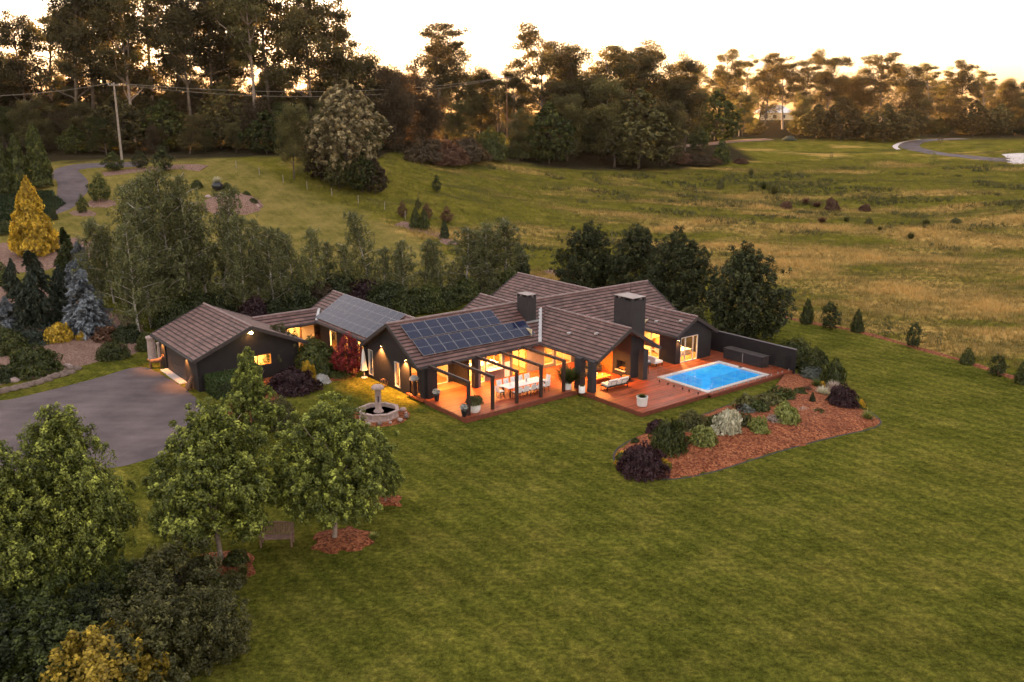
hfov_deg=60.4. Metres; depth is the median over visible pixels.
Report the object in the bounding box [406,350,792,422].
timber deck
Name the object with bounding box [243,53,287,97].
gum tree
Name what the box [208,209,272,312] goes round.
birch tree
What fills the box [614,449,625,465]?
flower clump
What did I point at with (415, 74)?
gum tree
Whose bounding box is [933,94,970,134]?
gum tree
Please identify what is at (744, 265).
hornbeam tree
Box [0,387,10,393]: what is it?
edging rock
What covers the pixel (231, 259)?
birch tree
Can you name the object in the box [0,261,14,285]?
conifer tree
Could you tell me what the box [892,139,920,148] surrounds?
kerb
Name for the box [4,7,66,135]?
gum tree
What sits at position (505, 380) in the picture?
dining chair
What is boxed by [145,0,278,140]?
gum tree
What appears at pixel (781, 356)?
boundary wall
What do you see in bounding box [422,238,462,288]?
birch tree
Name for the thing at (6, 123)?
gum tree
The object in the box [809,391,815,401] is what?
dwarf conifer
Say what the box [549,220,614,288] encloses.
hornbeam tree
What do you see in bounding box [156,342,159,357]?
stone plinth
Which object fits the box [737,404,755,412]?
bed shrub
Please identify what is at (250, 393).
leafy tree
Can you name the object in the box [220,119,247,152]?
gum tree
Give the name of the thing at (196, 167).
mulch strip
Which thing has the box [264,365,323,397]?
garden shrub
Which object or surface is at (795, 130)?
bushy tree
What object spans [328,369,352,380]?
garden shrub
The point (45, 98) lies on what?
gum tree
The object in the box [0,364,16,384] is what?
rockery shrub
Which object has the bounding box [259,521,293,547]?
garden bench
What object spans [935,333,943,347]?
hedge sapling
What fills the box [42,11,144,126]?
gum tree
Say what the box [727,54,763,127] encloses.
gum tree
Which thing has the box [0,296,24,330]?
spruce tree
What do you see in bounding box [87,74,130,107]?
gum tree
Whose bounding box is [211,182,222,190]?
garden urn
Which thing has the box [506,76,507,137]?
power pole
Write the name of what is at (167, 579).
loose bush
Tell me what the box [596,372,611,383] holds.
coffee table
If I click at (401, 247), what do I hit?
birch tree
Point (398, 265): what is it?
birch tree
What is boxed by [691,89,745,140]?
bushy tree
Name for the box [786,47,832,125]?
gum tree
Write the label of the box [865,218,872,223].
paddock tussock
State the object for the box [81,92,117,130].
gum tree
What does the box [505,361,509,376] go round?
white door
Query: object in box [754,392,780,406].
bed shrub
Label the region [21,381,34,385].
edging rock
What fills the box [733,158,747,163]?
scrub
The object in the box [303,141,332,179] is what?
bushy tree
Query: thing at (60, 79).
gum tree
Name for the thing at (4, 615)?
loose bush
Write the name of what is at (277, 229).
birch tree
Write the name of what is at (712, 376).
swimming pool
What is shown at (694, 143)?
sapling tree
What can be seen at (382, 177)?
bushy tree
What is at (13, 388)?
edging rock
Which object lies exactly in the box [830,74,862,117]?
gum tree
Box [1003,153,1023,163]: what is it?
concrete apron
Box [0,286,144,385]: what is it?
rockery bed
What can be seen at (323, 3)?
gum tree
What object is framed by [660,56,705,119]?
gum tree
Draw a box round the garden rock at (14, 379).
[9,377,19,382]
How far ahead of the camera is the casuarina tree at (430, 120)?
183.64 m
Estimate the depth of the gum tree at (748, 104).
276.66 m
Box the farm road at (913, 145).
[899,138,1011,161]
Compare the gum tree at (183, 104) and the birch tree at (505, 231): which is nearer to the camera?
the birch tree at (505, 231)
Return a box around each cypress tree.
[0,142,14,193]
[4,134,31,192]
[23,121,53,187]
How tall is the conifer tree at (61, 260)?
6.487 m
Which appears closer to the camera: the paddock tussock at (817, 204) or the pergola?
the pergola
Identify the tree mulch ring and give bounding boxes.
[176,551,255,585]
[368,495,401,506]
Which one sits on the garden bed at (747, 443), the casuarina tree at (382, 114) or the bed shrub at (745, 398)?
the bed shrub at (745, 398)
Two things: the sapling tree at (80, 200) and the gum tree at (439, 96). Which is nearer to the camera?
the sapling tree at (80, 200)
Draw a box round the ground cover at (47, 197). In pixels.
[0,190,65,221]
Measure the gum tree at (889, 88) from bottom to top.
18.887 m
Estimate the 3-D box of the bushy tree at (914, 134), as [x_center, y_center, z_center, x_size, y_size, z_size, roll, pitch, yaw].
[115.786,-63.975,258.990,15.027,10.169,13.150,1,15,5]
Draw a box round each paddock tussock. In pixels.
[717,179,723,188]
[759,181,767,188]
[770,182,779,193]
[780,201,793,208]
[802,197,810,203]
[811,201,821,206]
[816,217,826,222]
[825,198,840,210]
[842,215,852,221]
[858,204,870,211]
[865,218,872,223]
[906,232,914,238]
[921,217,932,223]
[950,217,961,223]
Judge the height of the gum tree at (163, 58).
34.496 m
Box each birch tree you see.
[71,212,110,299]
[84,221,129,302]
[93,177,154,296]
[93,214,168,331]
[105,200,176,328]
[112,180,185,309]
[118,169,168,294]
[140,159,201,300]
[150,164,224,299]
[160,187,210,291]
[175,199,236,298]
[198,184,245,290]
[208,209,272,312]
[212,222,248,287]
[235,213,280,298]
[242,226,300,302]
[265,224,297,284]
[274,232,308,286]
[290,224,334,290]
[316,239,341,287]
[330,242,359,288]
[339,210,388,282]
[366,245,404,291]
[382,236,424,291]
[388,250,410,282]
[406,242,442,293]
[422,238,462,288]
[438,225,501,285]
[454,219,517,283]
[460,232,499,278]
[477,216,534,277]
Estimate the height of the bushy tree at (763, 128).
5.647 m
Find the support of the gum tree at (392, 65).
on the ground at (294, 209)
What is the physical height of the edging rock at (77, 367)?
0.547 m
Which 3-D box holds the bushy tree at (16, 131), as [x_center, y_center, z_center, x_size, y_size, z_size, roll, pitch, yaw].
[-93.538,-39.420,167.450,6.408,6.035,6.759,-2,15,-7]
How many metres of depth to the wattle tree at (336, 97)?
136.01 m
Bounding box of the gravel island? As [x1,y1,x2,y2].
[201,192,262,214]
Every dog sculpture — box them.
[147,354,163,368]
[185,374,193,390]
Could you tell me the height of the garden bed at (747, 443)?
0.624 m
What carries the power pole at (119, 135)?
on the ground at (294, 209)
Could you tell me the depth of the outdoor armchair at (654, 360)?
70.28 m
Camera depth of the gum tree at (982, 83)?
317.57 m
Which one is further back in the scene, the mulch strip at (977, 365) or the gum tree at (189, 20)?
the gum tree at (189, 20)
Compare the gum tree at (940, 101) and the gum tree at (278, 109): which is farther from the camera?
the gum tree at (940, 101)
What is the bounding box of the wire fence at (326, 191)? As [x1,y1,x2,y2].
[235,161,405,219]
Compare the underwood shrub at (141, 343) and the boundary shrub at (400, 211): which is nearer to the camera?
the underwood shrub at (141, 343)
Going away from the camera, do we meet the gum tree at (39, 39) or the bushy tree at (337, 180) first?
the bushy tree at (337, 180)
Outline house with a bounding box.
[149,272,718,398]
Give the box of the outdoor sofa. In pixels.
[600,376,628,391]
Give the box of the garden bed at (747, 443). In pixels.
[613,373,879,479]
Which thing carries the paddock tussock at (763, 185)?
on the ground at (294, 209)
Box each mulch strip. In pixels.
[101,164,207,175]
[395,221,455,244]
[786,316,1020,380]
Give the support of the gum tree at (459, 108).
on the ground at (294, 209)
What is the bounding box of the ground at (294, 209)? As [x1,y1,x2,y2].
[0,113,1023,681]
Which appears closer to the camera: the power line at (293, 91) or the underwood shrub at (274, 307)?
the underwood shrub at (274, 307)
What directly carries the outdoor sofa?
on the timber deck
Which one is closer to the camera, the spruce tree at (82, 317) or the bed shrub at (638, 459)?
the bed shrub at (638, 459)
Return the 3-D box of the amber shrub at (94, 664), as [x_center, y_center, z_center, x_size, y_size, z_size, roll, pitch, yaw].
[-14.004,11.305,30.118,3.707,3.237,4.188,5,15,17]
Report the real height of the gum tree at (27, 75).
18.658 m
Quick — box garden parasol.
[360,349,367,377]
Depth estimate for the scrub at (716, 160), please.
211.04 m
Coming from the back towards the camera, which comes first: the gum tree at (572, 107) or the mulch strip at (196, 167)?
the gum tree at (572, 107)
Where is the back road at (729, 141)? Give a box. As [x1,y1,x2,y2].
[431,138,773,146]
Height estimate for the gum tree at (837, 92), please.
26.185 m
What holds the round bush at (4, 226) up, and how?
on the ground at (294, 209)
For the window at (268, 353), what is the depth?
67.63 m
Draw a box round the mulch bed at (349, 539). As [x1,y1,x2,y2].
[311,526,373,553]
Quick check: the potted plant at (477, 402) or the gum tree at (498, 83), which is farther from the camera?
the gum tree at (498, 83)
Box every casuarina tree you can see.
[40,110,72,151]
[141,120,165,153]
[228,94,275,151]
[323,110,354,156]
[361,94,393,143]
[370,83,420,154]
[371,59,427,146]
[392,56,447,142]
[408,87,448,146]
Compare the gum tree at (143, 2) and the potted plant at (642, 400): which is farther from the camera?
the gum tree at (143, 2)
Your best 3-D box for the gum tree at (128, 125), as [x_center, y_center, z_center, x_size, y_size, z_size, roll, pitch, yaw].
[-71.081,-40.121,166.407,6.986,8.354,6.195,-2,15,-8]
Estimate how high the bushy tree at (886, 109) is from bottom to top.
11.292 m
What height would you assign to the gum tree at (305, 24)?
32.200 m
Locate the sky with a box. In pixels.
[0,0,1023,112]
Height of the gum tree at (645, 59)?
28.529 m
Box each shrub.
[0,325,29,356]
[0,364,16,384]
[5,342,65,380]
[20,325,50,346]
[39,618,170,681]
[43,322,73,343]
[75,330,84,340]
[91,325,116,342]
[94,340,130,361]
[109,323,140,343]
[134,330,156,351]
[151,297,191,329]
[179,288,219,310]
[207,288,245,311]
[210,576,228,591]
[218,569,247,591]
[221,548,250,567]
[236,293,267,316]
[237,563,249,574]
[256,297,289,314]
[260,394,301,432]
[262,322,298,363]
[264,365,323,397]
[274,278,317,310]
[294,334,339,377]
[301,279,335,302]
[301,360,316,381]
[311,326,320,341]
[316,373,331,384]
[325,269,357,294]
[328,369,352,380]
[346,277,381,300]
[366,279,406,310]
[369,531,378,538]
[390,286,425,315]
[396,201,406,216]
[403,136,451,162]
[409,207,419,228]
[413,280,446,313]
[415,197,421,208]
[418,208,429,229]
[422,202,432,218]
[431,139,470,165]
[432,284,461,310]
[439,206,453,221]
[439,219,449,238]
[451,275,481,302]
[453,135,492,161]
[475,125,509,159]
[477,273,504,295]
[497,267,516,284]
[506,133,538,159]
[515,248,530,273]
[534,128,552,154]
[574,117,606,151]
[616,440,670,482]
[630,437,639,442]
[645,418,662,433]
[647,417,690,457]
[676,409,712,431]
[681,305,706,320]
[689,424,718,448]
[706,414,716,426]
[710,408,742,436]
[731,392,759,408]
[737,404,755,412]
[739,412,751,427]
[747,415,771,433]
[750,399,770,411]
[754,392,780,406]
[763,385,795,399]
[765,414,781,422]
[774,400,800,425]
[778,335,812,368]
[793,387,806,393]
[798,358,808,373]
[800,366,823,379]
[805,345,828,369]
[819,356,846,384]
[825,382,859,408]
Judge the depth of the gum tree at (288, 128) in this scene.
136.26 m
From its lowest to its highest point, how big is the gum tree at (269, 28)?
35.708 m
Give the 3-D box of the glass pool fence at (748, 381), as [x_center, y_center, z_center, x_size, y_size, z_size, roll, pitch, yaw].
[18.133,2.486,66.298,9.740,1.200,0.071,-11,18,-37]
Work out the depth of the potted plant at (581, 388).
63.64 m
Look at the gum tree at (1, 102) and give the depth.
176.82 m
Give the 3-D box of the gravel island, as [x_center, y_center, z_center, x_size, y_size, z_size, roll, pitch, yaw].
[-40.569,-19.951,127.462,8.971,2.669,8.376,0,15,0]
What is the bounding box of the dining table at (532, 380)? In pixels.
[499,377,545,397]
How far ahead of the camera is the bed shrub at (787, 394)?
62.04 m
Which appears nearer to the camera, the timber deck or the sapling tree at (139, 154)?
the timber deck
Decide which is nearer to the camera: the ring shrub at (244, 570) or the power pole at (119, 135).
the ring shrub at (244, 570)
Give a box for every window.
[256,353,271,364]
[368,349,372,375]
[394,361,399,387]
[487,354,501,368]
[544,347,553,364]
[644,333,659,358]
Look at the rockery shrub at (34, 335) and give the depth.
76.32 m
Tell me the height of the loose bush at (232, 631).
3.284 m
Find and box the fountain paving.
[354,408,409,426]
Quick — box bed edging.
[613,372,881,479]
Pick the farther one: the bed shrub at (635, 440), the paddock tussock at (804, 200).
the paddock tussock at (804, 200)
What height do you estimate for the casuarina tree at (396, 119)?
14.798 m
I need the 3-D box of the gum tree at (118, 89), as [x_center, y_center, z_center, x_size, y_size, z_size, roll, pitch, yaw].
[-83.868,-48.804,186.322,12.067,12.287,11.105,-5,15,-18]
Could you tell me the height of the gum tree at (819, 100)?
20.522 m
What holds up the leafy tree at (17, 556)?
on the ground at (294, 209)
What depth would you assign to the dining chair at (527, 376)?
65.33 m
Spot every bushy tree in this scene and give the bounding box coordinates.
[4,120,39,148]
[38,76,102,129]
[54,124,92,153]
[82,91,153,152]
[119,87,176,140]
[136,97,205,150]
[192,75,260,136]
[196,103,243,148]
[237,110,283,153]
[269,92,318,136]
[301,118,332,150]
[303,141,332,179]
[322,151,353,188]
[342,149,379,191]
[351,131,383,152]
[354,77,404,128]
[361,157,389,193]
[521,100,577,163]
[596,87,688,167]
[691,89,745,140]
[743,117,767,133]
[787,121,811,133]
[792,103,838,137]
[819,95,867,139]
[851,112,877,138]
[861,103,915,140]
[881,106,931,140]
[929,117,954,133]
[944,99,1001,134]
[981,103,1020,134]
[1012,121,1023,133]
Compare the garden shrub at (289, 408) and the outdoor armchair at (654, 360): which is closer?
the garden shrub at (289, 408)
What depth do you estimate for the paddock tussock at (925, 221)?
143.88 m
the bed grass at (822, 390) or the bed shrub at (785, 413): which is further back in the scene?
the bed grass at (822, 390)
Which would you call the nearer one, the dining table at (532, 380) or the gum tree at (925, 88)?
the dining table at (532, 380)
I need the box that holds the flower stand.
[409,375,418,395]
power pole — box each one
[108,82,122,159]
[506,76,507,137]
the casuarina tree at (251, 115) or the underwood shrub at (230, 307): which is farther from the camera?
the casuarina tree at (251, 115)
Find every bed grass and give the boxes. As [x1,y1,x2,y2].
[811,378,823,385]
[815,385,829,394]
[825,381,841,388]
[859,409,875,418]
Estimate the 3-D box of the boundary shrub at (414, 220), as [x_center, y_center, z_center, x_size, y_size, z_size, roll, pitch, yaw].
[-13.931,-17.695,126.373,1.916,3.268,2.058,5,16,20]
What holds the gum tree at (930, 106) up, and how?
on the ground at (294, 209)
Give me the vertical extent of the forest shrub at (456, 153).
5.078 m
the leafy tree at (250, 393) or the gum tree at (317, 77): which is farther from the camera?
the gum tree at (317, 77)
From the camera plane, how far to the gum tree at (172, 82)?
189.64 m
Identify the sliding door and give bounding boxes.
[470,357,484,384]
[680,334,697,362]
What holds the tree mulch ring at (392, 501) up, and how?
on the ground at (294, 209)
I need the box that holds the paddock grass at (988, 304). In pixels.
[289,148,1023,370]
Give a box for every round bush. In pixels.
[0,220,10,234]
[190,180,203,187]
[222,182,231,188]
[249,198,257,203]
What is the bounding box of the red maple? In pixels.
[327,331,363,373]
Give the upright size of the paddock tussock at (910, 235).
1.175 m
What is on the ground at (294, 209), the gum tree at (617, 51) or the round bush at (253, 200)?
the gum tree at (617, 51)
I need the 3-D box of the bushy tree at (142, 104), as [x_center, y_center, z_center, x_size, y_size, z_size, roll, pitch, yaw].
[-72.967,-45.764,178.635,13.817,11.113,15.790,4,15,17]
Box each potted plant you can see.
[432,389,440,400]
[460,404,467,416]
[464,395,483,412]
[549,364,587,389]
[579,384,584,392]
[636,393,647,406]
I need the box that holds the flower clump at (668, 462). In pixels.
[659,457,671,470]
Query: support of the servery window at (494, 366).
in the house
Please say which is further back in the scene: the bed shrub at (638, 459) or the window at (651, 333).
the window at (651, 333)
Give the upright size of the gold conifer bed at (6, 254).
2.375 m
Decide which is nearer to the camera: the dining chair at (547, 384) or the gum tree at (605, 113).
the dining chair at (547, 384)
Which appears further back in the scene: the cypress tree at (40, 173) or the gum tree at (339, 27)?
the gum tree at (339, 27)
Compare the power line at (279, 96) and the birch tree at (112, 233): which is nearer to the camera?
the birch tree at (112, 233)
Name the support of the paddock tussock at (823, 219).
on the ground at (294, 209)
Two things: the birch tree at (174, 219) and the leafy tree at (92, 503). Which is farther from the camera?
the birch tree at (174, 219)
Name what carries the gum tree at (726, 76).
on the ground at (294, 209)
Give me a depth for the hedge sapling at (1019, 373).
66.67 m
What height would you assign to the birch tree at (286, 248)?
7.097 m
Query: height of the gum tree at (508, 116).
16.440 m
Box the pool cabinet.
[723,346,769,367]
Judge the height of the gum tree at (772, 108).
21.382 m
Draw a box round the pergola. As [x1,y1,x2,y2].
[428,346,565,415]
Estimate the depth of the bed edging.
53.95 m
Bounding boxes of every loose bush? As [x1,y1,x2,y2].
[0,572,122,681]
[0,590,61,681]
[48,575,136,647]
[79,589,214,681]
[94,555,164,622]
[97,534,227,640]
[159,582,256,676]
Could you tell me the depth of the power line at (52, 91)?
144.42 m
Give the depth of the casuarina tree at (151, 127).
159.69 m
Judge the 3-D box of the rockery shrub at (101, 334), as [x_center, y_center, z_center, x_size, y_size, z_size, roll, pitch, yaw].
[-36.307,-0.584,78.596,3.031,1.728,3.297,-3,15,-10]
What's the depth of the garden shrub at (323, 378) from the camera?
67.00 m
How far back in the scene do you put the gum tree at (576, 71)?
211.21 m
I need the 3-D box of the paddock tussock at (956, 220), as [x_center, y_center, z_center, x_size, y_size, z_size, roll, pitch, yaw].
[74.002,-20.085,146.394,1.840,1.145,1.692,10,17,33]
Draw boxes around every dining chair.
[494,386,504,397]
[496,379,505,392]
[503,378,508,391]
[512,387,522,398]
[519,385,529,396]
[524,373,533,385]
[526,384,536,395]
[543,374,550,382]
[543,380,550,392]
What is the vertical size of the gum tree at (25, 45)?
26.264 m
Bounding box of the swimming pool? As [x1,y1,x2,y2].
[657,361,769,395]
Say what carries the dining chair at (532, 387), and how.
on the timber deck
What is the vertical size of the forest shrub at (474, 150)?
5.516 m
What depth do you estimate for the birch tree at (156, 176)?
83.83 m
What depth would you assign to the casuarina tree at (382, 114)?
176.68 m
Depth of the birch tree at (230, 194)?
89.64 m
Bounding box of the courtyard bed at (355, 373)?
[228,357,358,421]
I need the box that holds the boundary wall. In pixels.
[711,331,796,373]
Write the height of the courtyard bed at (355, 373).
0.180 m
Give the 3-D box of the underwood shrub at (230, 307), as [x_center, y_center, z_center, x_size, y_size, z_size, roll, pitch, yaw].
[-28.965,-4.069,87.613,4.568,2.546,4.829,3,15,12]
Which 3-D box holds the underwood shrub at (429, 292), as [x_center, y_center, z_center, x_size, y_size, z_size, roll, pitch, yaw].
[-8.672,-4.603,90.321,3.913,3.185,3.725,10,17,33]
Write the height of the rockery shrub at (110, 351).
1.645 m
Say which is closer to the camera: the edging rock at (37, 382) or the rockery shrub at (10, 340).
the edging rock at (37, 382)
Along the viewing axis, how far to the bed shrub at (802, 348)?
71.33 m
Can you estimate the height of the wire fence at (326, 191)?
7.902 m
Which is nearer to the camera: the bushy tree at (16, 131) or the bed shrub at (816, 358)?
the bed shrub at (816, 358)
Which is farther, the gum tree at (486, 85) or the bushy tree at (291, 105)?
the gum tree at (486, 85)
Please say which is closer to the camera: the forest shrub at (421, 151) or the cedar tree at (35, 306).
the cedar tree at (35, 306)
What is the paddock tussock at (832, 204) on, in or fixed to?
on the ground at (294, 209)
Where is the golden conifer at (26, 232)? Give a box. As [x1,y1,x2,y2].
[7,174,59,256]
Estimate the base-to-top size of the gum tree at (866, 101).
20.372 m
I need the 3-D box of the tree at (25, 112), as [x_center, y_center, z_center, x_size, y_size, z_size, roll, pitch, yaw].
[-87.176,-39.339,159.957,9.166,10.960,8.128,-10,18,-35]
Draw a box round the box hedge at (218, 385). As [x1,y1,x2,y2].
[203,368,262,399]
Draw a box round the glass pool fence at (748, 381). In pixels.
[711,369,788,392]
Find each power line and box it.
[0,83,107,95]
[108,78,499,96]
[119,76,510,91]
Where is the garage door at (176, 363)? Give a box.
[166,347,185,380]
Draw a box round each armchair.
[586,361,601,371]
[648,355,662,366]
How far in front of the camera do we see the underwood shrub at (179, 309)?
82.36 m
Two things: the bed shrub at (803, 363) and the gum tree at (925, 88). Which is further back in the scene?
the gum tree at (925, 88)
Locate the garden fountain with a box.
[359,384,398,421]
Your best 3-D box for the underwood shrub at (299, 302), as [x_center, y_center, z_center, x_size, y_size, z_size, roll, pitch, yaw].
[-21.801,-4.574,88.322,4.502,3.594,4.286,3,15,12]
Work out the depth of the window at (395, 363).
65.18 m
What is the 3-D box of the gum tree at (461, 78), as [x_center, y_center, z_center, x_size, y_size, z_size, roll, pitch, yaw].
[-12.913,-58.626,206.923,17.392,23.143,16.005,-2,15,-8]
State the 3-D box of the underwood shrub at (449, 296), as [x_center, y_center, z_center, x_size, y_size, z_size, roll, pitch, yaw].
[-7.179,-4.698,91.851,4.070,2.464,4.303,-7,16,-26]
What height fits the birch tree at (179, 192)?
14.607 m
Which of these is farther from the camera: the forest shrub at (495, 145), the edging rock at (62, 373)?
the forest shrub at (495, 145)
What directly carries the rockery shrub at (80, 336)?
on the ground at (294, 209)
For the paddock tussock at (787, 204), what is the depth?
160.42 m
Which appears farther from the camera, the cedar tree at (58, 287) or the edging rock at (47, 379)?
the cedar tree at (58, 287)
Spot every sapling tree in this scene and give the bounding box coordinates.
[75,194,89,212]
[84,173,110,200]
[99,151,126,170]
[128,150,148,167]
[149,144,175,170]
[432,175,441,191]
[687,123,710,148]
[927,152,937,163]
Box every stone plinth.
[145,335,156,359]
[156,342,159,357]
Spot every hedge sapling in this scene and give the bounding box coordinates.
[799,298,814,324]
[819,300,841,329]
[850,309,864,332]
[879,314,894,335]
[904,321,922,346]
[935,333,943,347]
[958,347,975,365]
[987,354,1008,376]
[1013,361,1023,384]
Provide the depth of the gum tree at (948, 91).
316.25 m
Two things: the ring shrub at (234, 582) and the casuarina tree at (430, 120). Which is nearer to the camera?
the ring shrub at (234, 582)
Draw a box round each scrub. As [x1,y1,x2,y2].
[669,151,695,163]
[682,153,718,165]
[711,156,723,163]
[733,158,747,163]
[781,135,795,140]
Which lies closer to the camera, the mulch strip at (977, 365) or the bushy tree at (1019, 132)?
the mulch strip at (977, 365)
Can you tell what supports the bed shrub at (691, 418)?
on the ground at (294, 209)
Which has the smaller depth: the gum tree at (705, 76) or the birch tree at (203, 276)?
the birch tree at (203, 276)
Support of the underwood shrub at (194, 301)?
on the ground at (294, 209)
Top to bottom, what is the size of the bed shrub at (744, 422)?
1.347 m
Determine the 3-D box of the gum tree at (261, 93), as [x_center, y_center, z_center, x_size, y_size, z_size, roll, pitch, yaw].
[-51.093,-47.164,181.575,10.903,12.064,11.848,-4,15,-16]
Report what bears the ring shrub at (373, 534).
on the ground at (294, 209)
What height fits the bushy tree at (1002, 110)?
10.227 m
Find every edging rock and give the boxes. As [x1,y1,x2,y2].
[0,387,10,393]
[3,386,18,390]
[12,383,30,388]
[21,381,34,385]
[31,380,44,384]
[37,377,52,381]
[46,374,59,378]
[52,371,68,376]
[62,369,75,373]
[67,365,82,370]
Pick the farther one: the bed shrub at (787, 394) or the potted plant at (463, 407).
the bed shrub at (787, 394)
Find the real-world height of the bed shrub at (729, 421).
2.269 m
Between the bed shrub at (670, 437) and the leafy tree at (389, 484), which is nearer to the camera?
the leafy tree at (389, 484)
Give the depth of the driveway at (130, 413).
60.88 m
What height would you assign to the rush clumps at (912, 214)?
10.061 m
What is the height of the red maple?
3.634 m
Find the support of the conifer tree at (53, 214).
on the ground at (294, 209)
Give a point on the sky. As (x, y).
(987, 34)
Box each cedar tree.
[2,258,20,298]
[4,250,64,332]
[46,264,77,314]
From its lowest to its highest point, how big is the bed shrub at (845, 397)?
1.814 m
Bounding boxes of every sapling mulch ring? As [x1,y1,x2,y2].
[70,210,95,215]
[87,199,116,207]
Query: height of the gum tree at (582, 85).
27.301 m
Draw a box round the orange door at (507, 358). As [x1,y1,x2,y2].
[505,352,509,361]
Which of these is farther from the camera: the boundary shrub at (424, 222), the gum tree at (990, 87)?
the gum tree at (990, 87)
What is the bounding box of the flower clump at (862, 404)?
[857,399,866,409]
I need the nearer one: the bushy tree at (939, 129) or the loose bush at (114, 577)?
the loose bush at (114, 577)
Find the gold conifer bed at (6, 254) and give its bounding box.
[0,238,97,272]
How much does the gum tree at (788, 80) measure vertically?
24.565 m
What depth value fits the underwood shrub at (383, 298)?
89.85 m
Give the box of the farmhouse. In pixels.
[753,106,792,119]
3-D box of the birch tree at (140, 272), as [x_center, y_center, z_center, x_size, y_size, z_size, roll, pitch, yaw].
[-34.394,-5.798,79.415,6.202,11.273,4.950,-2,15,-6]
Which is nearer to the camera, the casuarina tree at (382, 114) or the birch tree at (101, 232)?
the birch tree at (101, 232)
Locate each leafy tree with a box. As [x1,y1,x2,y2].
[0,439,75,605]
[5,402,142,596]
[141,396,298,561]
[219,346,287,436]
[269,391,398,537]
[370,436,404,500]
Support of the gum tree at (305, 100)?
on the ground at (294, 209)
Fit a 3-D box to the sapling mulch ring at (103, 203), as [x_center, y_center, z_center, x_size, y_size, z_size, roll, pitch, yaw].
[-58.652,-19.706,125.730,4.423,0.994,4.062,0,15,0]
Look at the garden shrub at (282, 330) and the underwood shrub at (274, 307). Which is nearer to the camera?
the garden shrub at (282, 330)
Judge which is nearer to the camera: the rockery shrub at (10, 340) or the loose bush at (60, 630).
the loose bush at (60, 630)
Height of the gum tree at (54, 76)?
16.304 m
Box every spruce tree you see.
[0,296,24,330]
[60,268,116,340]
[64,240,94,290]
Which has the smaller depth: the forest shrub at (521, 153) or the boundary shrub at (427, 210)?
the boundary shrub at (427, 210)
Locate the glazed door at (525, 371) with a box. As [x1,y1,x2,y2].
[512,350,526,374]
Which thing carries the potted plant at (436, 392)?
on the timber deck
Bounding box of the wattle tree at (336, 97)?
[294,79,392,178]
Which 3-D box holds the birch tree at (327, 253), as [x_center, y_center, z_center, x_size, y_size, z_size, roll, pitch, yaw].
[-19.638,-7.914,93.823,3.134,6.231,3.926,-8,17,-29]
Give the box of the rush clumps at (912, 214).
[487,163,1023,255]
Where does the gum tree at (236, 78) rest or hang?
on the ground at (294, 209)
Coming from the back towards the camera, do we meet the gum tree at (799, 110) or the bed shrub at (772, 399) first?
the gum tree at (799, 110)
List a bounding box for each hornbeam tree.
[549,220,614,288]
[600,223,668,286]
[641,225,720,311]
[703,240,797,340]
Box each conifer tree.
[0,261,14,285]
[48,207,58,219]
[51,227,73,281]
[713,138,731,163]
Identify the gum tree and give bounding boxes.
[0,9,61,102]
[0,37,27,145]
[0,79,18,130]
[0,106,22,149]
[2,79,46,131]
[3,51,48,100]
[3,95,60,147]
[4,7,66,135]
[26,95,61,135]
[27,0,119,142]
[36,84,84,130]
[41,0,125,113]
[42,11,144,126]
[46,62,67,100]
[51,54,86,97]
[58,101,99,151]
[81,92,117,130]
[81,115,121,154]
[85,0,167,141]
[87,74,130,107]
[88,84,135,124]
[89,0,166,105]
[115,52,141,97]
[120,71,164,124]
[120,108,144,149]
[130,0,233,137]
[132,65,165,100]
[145,0,217,142]
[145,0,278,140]
[154,55,204,120]
[154,78,185,137]
[173,96,208,129]
[174,113,214,153]
[178,86,207,112]
[182,70,207,94]
[191,0,275,89]
[198,52,220,100]
[201,0,273,139]
[206,0,319,127]
[217,67,251,97]
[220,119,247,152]
[235,0,338,94]
[241,84,284,130]
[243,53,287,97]
[251,73,289,130]
[260,0,354,120]
[268,65,298,103]
[269,100,316,154]
[273,100,312,178]
[285,80,325,120]
[293,0,370,90]
[304,55,331,108]
[307,99,352,138]
[313,73,357,99]
[337,32,381,86]
[338,51,383,105]
[345,88,377,128]
[346,51,381,84]
[376,60,415,126]
[400,72,425,111]
[403,21,474,136]
[416,74,451,117]
[419,46,493,137]
[439,100,479,143]
[451,65,499,133]
[461,75,500,128]
[483,75,514,128]
[487,73,509,131]
[490,64,540,120]
[499,81,535,125]
[503,108,539,159]
[504,20,582,127]
[525,50,590,122]
[528,38,614,152]
[528,79,548,110]
[548,91,593,160]
[574,76,644,166]
[581,44,651,152]
[600,38,672,122]
[613,46,688,153]
[642,98,688,165]
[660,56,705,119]
[668,48,711,151]
[696,66,721,98]
[704,48,748,130]
[710,70,741,115]
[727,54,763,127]
[732,90,760,134]
[735,95,748,135]
[743,74,783,124]
[749,52,796,125]
[761,61,806,128]
[785,92,814,134]
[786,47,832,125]
[786,76,813,104]
[796,55,856,109]
[803,77,832,114]
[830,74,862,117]
[844,71,884,119]
[851,51,925,119]
[853,76,879,112]
[875,77,898,121]
[877,61,930,112]
[894,78,933,116]
[903,98,936,131]
[918,62,952,114]
[923,78,948,118]
[932,66,961,127]
[933,82,961,116]
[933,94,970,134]
[942,59,984,125]
[964,80,988,122]
[971,70,1005,115]
[977,82,1004,109]
[987,76,1023,120]
[990,82,1023,110]
[1004,97,1023,134]
[1009,83,1023,114]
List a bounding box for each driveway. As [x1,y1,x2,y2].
[0,367,200,471]
[11,161,146,221]

